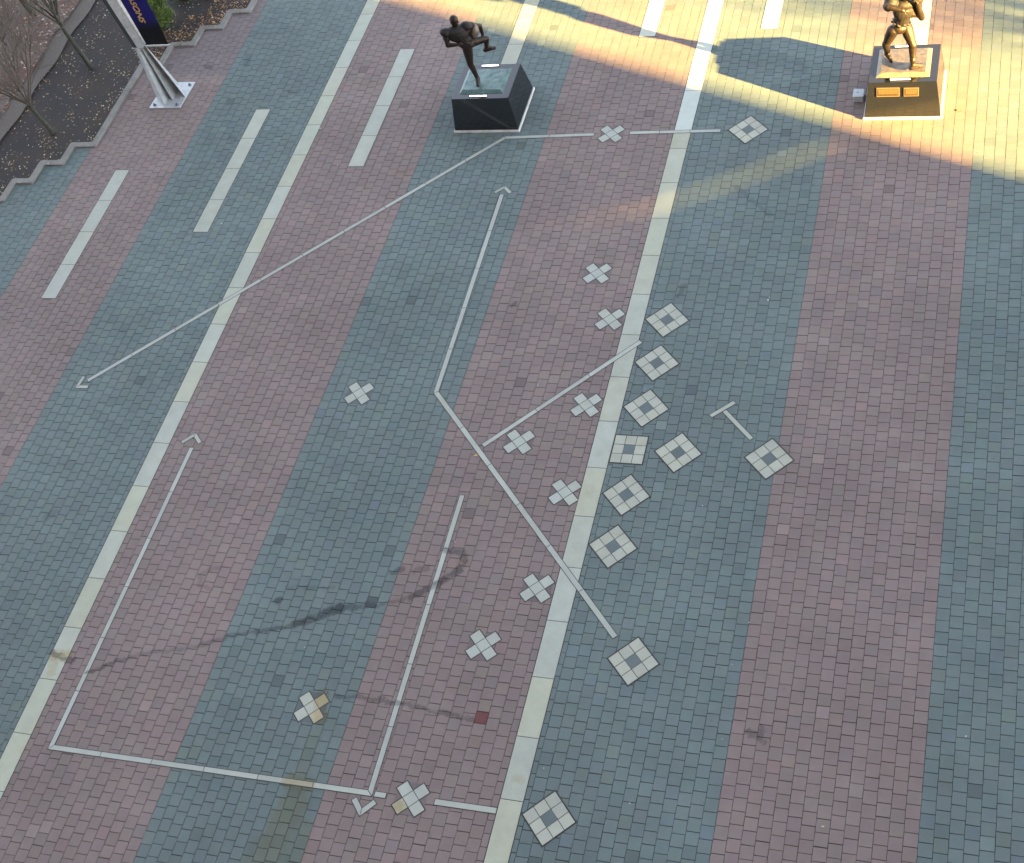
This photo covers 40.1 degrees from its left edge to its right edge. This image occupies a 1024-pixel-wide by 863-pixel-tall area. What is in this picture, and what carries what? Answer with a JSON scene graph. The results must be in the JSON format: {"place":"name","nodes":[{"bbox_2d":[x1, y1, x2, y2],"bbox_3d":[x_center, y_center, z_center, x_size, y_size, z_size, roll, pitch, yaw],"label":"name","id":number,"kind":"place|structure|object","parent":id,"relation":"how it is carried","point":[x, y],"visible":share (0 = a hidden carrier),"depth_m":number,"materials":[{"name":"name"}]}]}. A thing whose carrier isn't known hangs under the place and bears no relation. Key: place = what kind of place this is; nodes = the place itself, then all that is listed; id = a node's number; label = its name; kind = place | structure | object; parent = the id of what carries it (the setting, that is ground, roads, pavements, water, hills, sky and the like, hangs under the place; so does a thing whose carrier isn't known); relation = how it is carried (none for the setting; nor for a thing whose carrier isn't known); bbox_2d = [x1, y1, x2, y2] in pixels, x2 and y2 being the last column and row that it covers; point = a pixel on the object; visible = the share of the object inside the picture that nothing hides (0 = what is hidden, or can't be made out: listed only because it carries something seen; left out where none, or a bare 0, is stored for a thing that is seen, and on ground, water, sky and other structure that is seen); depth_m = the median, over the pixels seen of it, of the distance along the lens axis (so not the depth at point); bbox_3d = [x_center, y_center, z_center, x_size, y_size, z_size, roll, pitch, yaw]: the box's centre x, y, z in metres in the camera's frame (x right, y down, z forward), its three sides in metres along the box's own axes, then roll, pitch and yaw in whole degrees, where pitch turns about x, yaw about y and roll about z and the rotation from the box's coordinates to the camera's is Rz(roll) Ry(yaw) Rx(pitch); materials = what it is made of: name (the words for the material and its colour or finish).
{"place":"outdoors","nodes":[
{"label":"outdoors","id":0,"kind":"place"},
{"bbox_2d":[0,0,78,114],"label":"leafy ground","id":1,"kind":"structure","parent":0,"point":[35,34],"depth_m":37.85,"materials":[{"name":"plant"}]},
{"bbox_2d":[0,0,33,45],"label":"bare tree","id":2,"kind":"object","parent":1,"relation":"on","point":[14,2],"visible":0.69,"depth_m":37.24,"materials":[{"name":"grey plant"}]},
{"bbox_2d":[19,0,36,15],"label":"bare tree","id":3,"kind":"object","parent":1,"relation":"on","point":[23,3],"visible":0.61,"depth_m":38.23,"materials":[{"name":"grey plant"}]},
{"bbox_2d":[0,0,1023,862],"bbox_3d":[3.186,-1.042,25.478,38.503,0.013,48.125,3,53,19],"label":"plaza paving","id":4,"kind":"structure","parent":0,"point":[150,248],"depth_m":25.31,"materials":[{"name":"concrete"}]},
{"bbox_2d":[41,170,129,298],"bbox_3d":[-9.713,-4.560,32.091,0.406,0.014,4.153,3,53,19],"label":"stone dash","id":5,"kind":"object","parent":4,"relation":"on","point":[80,242],"visible":1,"depth_m":32.02,"materials":[{"name":"grey stone"}]},
{"bbox_2d":[0,0,257,202],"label":"planter curb","id":6,"kind":"structure","parent":4,"relation":"on","point":[72,146],"depth_m":34.84,"materials":[{"name":"concrete"}]},
{"bbox_2d":[0,0,250,195],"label":"mulch bed","id":7,"kind":"object","parent":6,"relation":"in","point":[20,148],"visible":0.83,"depth_m":35.82,"materials":[{"name":"brown soil"}]},
{"bbox_2d":[0,0,71,135],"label":"bare tree","id":8,"kind":"object","parent":7,"relation":"on","point":[26,100],"visible":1,"depth_m":33.29,"materials":[{"name":"brown plant"}]},
{"bbox_2d":[0,0,94,140],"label":"curb","id":9,"kind":"object","parent":7,"relation":"on","point":[11,113],"visible":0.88,"depth_m":36.89,"materials":[{"name":"grey concrete"}]},
{"bbox_2d":[22,0,93,69],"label":"bare tree","id":10,"kind":"object","parent":7,"relation":"on","point":[57,20],"visible":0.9,"depth_m":35.04,"materials":[{"name":"brown plant"}]},
{"bbox_2d":[0,1,236,193],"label":"fallen leaves","id":11,"kind":"object","parent":7,"relation":"on","point":[92,84],"visible":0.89,"depth_m":35.77,"materials":[{"name":"brown plant"}]},
{"bbox_2d":[146,0,175,30],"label":"shrub","id":12,"kind":"object","parent":7,"relation":"on","point":[162,13],"visible":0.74,"depth_m":36.24,"materials":[{"name":"green plant"}]},
{"bbox_2d":[149,0,247,58],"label":"drifted leaves","id":13,"kind":"object","parent":7,"relation":"on","point":[180,34],"visible":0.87,"depth_m":36.39,"materials":[{"name":"brown plant"}]},
{"bbox_2d":[102,0,195,108],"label":"banner mast","id":14,"kind":"object","parent":4,"relation":"on","point":[170,91],"visible":1,"depth_m":33.95,"materials":[{"name":"metal"}]},
{"bbox_2d":[121,0,167,44],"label":"banner","id":15,"kind":"object","parent":14,"relation":"on","point":[142,16],"visible":1,"depth_m":32.84,"materials":[{"name":"blue fabric"}]},
{"bbox_2d":[0,0,380,800],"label":"pale stone band","id":16,"kind":"object","parent":4,"relation":"on","point":[26,724],"visible":1,"depth_m":27.55,"materials":[{"name":"grey stone"}]},
{"bbox_2d":[192,109,270,231],"bbox_3d":[-6.423,-6.052,32.329,0.406,0.014,4.153,3,53,19],"label":"stone dash","id":17,"kind":"object","parent":4,"relation":"on","point":[228,176],"visible":1,"depth_m":32.26,"materials":[{"name":"grey stone"}]},
{"bbox_2d":[47,432,464,796],"bbox_3d":[-4.271,2.835,24.535,6.178,0.018,6.761,3,53,19],"label":"arrow line","id":18,"kind":"object","parent":4,"relation":"on","point":[276,779],"visible":1,"depth_m":23.29,"materials":[{"name":"paint"}]},
{"bbox_2d":[293,690,329,724],"bbox_3d":[-3.268,4.501,22.900,0.588,0.016,0.588,3,53,19],"label":"cross mark","id":19,"kind":"object","parent":4,"relation":"on","point":[311,707],"visible":1,"depth_m":22.89,"materials":[{"name":"stone"}]},
{"bbox_2d":[75,133,594,388],"bbox_3d":[-3.837,-3.994,29.911,12.206,0.018,1.331,-28,50,-6],"label":"arrow line","id":20,"kind":"object","parent":4,"relation":"on","point":[78,385],"visible":1,"depth_m":29.96,"materials":[{"name":"stone"}]},
{"bbox_2d":[343,382,374,404],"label":"cross mark","id":21,"kind":"object","parent":4,"relation":"on","point":[360,393],"visible":1,"depth_m":27.01,"materials":[{"name":"stone"}]},
{"bbox_2d":[351,796,376,816],"bbox_3d":[-2.293,5.722,21.630,0.341,0.018,0.339,-34,51,-12],"label":"arrowhead","id":22,"kind":"object","parent":4,"relation":"on","point":[360,809],"visible":1,"depth_m":21.58,"materials":[{"name":"stone"}]},
{"bbox_2d":[373,791,386,798],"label":"stone block","id":23,"kind":"structure","parent":4,"relation":"on","point":[378,794],"depth_m":21.64,"materials":[{"name":"grey stone"}]},
{"bbox_2d":[347,48,415,166],"bbox_3d":[-2.997,-7.544,32.528,0.406,0.014,4.153,3,53,19],"label":"stone dash","id":24,"kind":"object","parent":4,"relation":"on","point":[364,146],"visible":1,"depth_m":32.46,"materials":[{"name":"grey stone"}]},
{"bbox_2d":[391,780,430,817],"bbox_3d":[-1.550,5.623,21.493,0.588,0.016,0.588,3,53,19],"label":"cross mark","id":25,"kind":"object","parent":4,"relation":"on","point":[410,798],"visible":1,"depth_m":21.48,"materials":[{"name":"stone"}]},
{"bbox_2d":[433,798,497,813],"bbox_3d":[-0.706,5.662,21.213,1.013,0.018,0.117,3,53,19],"label":"route line","id":26,"kind":"object","parent":4,"relation":"on","point":[465,806],"visible":1,"depth_m":21.20,"materials":[{"name":"stone"}]},
{"bbox_2d":[464,629,501,661],"bbox_3d":[-0.469,3.486,22.898,0.588,0.016,0.588,3,53,19],"label":"cross mark","id":27,"kind":"object","parent":4,"relation":"on","point":[479,646],"visible":1,"depth_m":22.89,"materials":[{"name":"stone"}]},
{"bbox_2d":[451,64,534,132],"bbox_3d":[-0.480,-7.448,31.152,1.540,0.845,1.470,3,53,19],"label":"pedestal","id":28,"kind":"object","parent":4,"relation":"on","point":[506,110],"visible":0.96,"depth_m":30.83,"materials":[{"name":"black stone"}]},
{"bbox_2d":[440,15,511,93],"bbox_3d":[-0.808,-8.257,30.159,1.072,1.847,0.835,3,53,19],"label":"bronze statue","id":29,"kind":"object","parent":28,"relation":"on","point":[464,36],"visible":1,"depth_m":30.24,"materials":[{"name":"brown metal"}]},
{"bbox_2d":[502,429,535,454],"bbox_3d":[0.128,0.188,25.381,0.588,0.016,0.588,3,53,19],"label":"cross mark","id":30,"kind":"object","parent":4,"relation":"on","point":[517,442],"visible":1,"depth_m":25.37,"materials":[{"name":"stone"}]},
{"bbox_2d":[500,0,539,63],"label":"pale stone band","id":31,"kind":"object","parent":4,"relation":"on","point":[517,39],"visible":0.62,"depth_m":33.08,"materials":[{"name":"grey stone"}]},
{"bbox_2d":[433,185,617,638],"bbox_3d":[-0.295,-0.681,26.204,2.348,0.018,11.450,-15,50,4],"label":"arrow line","id":32,"kind":"object","parent":4,"relation":"on","point":[593,607],"visible":1,"depth_m":25.50,"materials":[{"name":"stone"}]},
{"bbox_2d":[518,573,554,603],"bbox_3d":[0.414,2.606,23.348,0.588,0.016,0.588,3,53,19],"label":"cross mark","id":33,"kind":"object","parent":4,"relation":"on","point":[536,588],"visible":1,"depth_m":23.34,"materials":[{"name":"stone"}]},
{"bbox_2d":[521,790,576,846],"bbox_3d":[0.546,5.728,20.794,0.631,0.016,0.658,-31,50,-9],"label":"square ring","id":34,"kind":"object","parent":4,"relation":"on","point":[548,818],"visible":1,"depth_m":20.78,"materials":[{"name":"stone"}]},
{"bbox_2d":[481,340,642,446],"bbox_3d":[0.939,-0.709,25.864,3.600,0.018,0.106,-33,51,-11],"label":"route line","id":35,"kind":"object","parent":4,"relation":"on","point":[560,394],"visible":1,"depth_m":25.85,"materials":[{"name":"stone"}]},
{"bbox_2d":[547,478,581,505],"bbox_3d":[0.921,1.062,24.444,0.588,0.016,0.588,3,53,19],"label":"cross mark","id":36,"kind":"object","parent":4,"relation":"on","point":[562,493],"visible":1,"depth_m":24.43,"materials":[{"name":"stone"}]},
{"bbox_2d":[569,392,602,417],"bbox_3d":[1.350,-0.479,25.560,0.588,0.016,0.588,3,53,19],"label":"cross mark","id":37,"kind":"object","parent":4,"relation":"on","point":[588,404],"visible":1,"depth_m":25.56,"materials":[{"name":"stone"}]},
{"bbox_2d":[582,262,612,283],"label":"cross mark","id":38,"kind":"object","parent":4,"relation":"on","point":[597,273],"visible":1,"depth_m":27.57,"materials":[{"name":"stone"}]},
{"bbox_2d":[483,0,723,862],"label":"pale stone band","id":39,"kind":"object","parent":4,"relation":"on","point":[513,792],"visible":1,"depth_m":24.48,"materials":[{"name":"grey stone"}]},
{"bbox_2d":[594,308,625,330],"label":"cross mark","id":40,"kind":"object","parent":4,"relation":"on","point":[612,319],"visible":1,"depth_m":26.73,"materials":[{"name":"stone"}]},
{"bbox_2d":[597,125,625,142],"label":"cross mark","id":41,"kind":"object","parent":4,"relation":"on","point":[614,134],"visible":1,"depth_m":30.06,"materials":[{"name":"stone"}]},
{"bbox_2d":[588,524,637,568],"bbox_3d":[1.691,1.927,23.521,0.658,0.016,0.631,-33,51,-11],"label":"square ring","id":42,"kind":"object","parent":4,"relation":"on","point":[614,545],"visible":1,"depth_m":23.51,"materials":[{"name":"stone"}]},
{"bbox_2d":[602,474,650,515],"bbox_3d":[1.961,1.089,24.117,0.631,0.016,0.658,-31,50,-9],"label":"square ring","id":43,"kind":"object","parent":4,"relation":"on","point":[626,494],"visible":1,"depth_m":24.11,"materials":[{"name":"stone"}]},
{"bbox_2d":[608,434,648,464],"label":"square ring","id":44,"kind":"object","parent":4,"relation":"on","point":[628,449],"visible":1,"depth_m":24.70,"materials":[{"name":"stone"}]},
{"bbox_2d":[607,636,659,686],"bbox_3d":[1.907,3.616,22.097,0.631,0.016,0.658,-31,50,-9],"label":"square ring","id":45,"kind":"object","parent":4,"relation":"on","point":[633,661],"visible":1,"depth_m":22.09,"materials":[{"name":"stone"}]},
{"bbox_2d":[623,388,668,427],"bbox_3d":[2.406,-0.419,25.202,0.631,0.016,0.658,-31,50,-9],"label":"square ring","id":46,"kind":"object","parent":4,"relation":"on","point":[646,407],"visible":1,"depth_m":25.19,"materials":[{"name":"stone"}]},
{"bbox_2d":[638,0,665,36],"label":"stone dash","id":47,"kind":"object","parent":4,"relation":"on","point":[652,18],"visible":1,"depth_m":32.26,"materials":[{"name":"grey stone"}]},
{"bbox_2d":[634,344,679,381],"bbox_3d":[2.662,-1.258,25.803,0.658,0.016,0.631,-33,51,-11],"label":"square ring","id":48,"kind":"object","parent":4,"relation":"on","point":[656,362],"visible":1,"depth_m":25.79,"materials":[{"name":"stone"}]},
{"bbox_2d":[645,302,689,337],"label":"square ring","id":49,"kind":"object","parent":4,"relation":"on","point":[667,319],"visible":1,"depth_m":26.39,"materials":[{"name":"stone"}]},
{"bbox_2d":[629,129,720,133],"bbox_3d":[3.437,-6.326,29.659,1.962,0.018,0.106,3,53,18],"label":"route line","id":50,"kind":"object","parent":4,"relation":"on","point":[677,131],"visible":1,"depth_m":29.65,"materials":[{"name":"stone"}]},
{"bbox_2d":[654,432,701,473],"bbox_3d":[2.889,0.368,24.426,0.658,0.016,0.631,-33,51,-11],"label":"square ring","id":51,"kind":"object","parent":4,"relation":"on","point":[678,452],"visible":1,"depth_m":24.42,"materials":[{"name":"stone"}]},
{"bbox_2d":[709,400,753,440],"bbox_3d":[3.910,-0.137,24.533,0.529,0.018,0.922,-30,50,-8],"label":"tee mark","id":52,"kind":"object","parent":4,"relation":"on","point":[735,422],"visible":1,"depth_m":24.66,"materials":[{"name":"stone"}]},
{"bbox_2d":[728,115,768,143],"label":"square ring","id":53,"kind":"object","parent":4,"relation":"on","point":[748,129],"visible":1,"depth_m":29.18,"materials":[{"name":"stone"}]},
{"bbox_2d":[744,438,794,479],"bbox_3d":[4.377,0.467,23.911,0.658,0.016,0.631,-33,51,-11],"label":"square ring","id":54,"kind":"object","parent":4,"relation":"on","point":[769,458],"visible":1,"depth_m":23.90,"materials":[{"name":"stone"}]},
{"bbox_2d":[760,0,783,29],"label":"stone dash","id":55,"kind":"object","parent":4,"relation":"on","point":[772,13],"visible":1,"depth_m":31.36,"materials":[{"name":"grey stone"}]},
{"bbox_2d":[853,89,863,101],"bbox_3d":[7.145,-6.925,28.948,0.215,0.160,0.255,3,53,19],"label":"electric box","id":56,"kind":"object","parent":4,"relation":"on","point":[858,95],"visible":1,"depth_m":28.89,"materials":[{"name":"grey paint"}]},
{"bbox_2d":[863,44,946,119],"bbox_3d":[7.952,-7.130,28.425,1.540,0.845,1.470,3,53,19],"label":"pedestal","id":57,"kind":"object","parent":4,"relation":"on","point":[904,98],"visible":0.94,"depth_m":28.08,"materials":[{"name":"black stone"}]},
{"bbox_2d":[876,0,932,77],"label":"bronze statue","id":58,"kind":"object","parent":57,"relation":"on","point":[913,60],"visible":1,"depth_m":27.68,"materials":[{"name":"gold metal"}]},
{"bbox_2d":[906,0,932,44],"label":"pale stone band","id":59,"kind":"object","parent":4,"relation":"on","point":[921,30],"visible":0.27,"depth_m":29.99,"materials":[{"name":"grey stone"}]}
]}

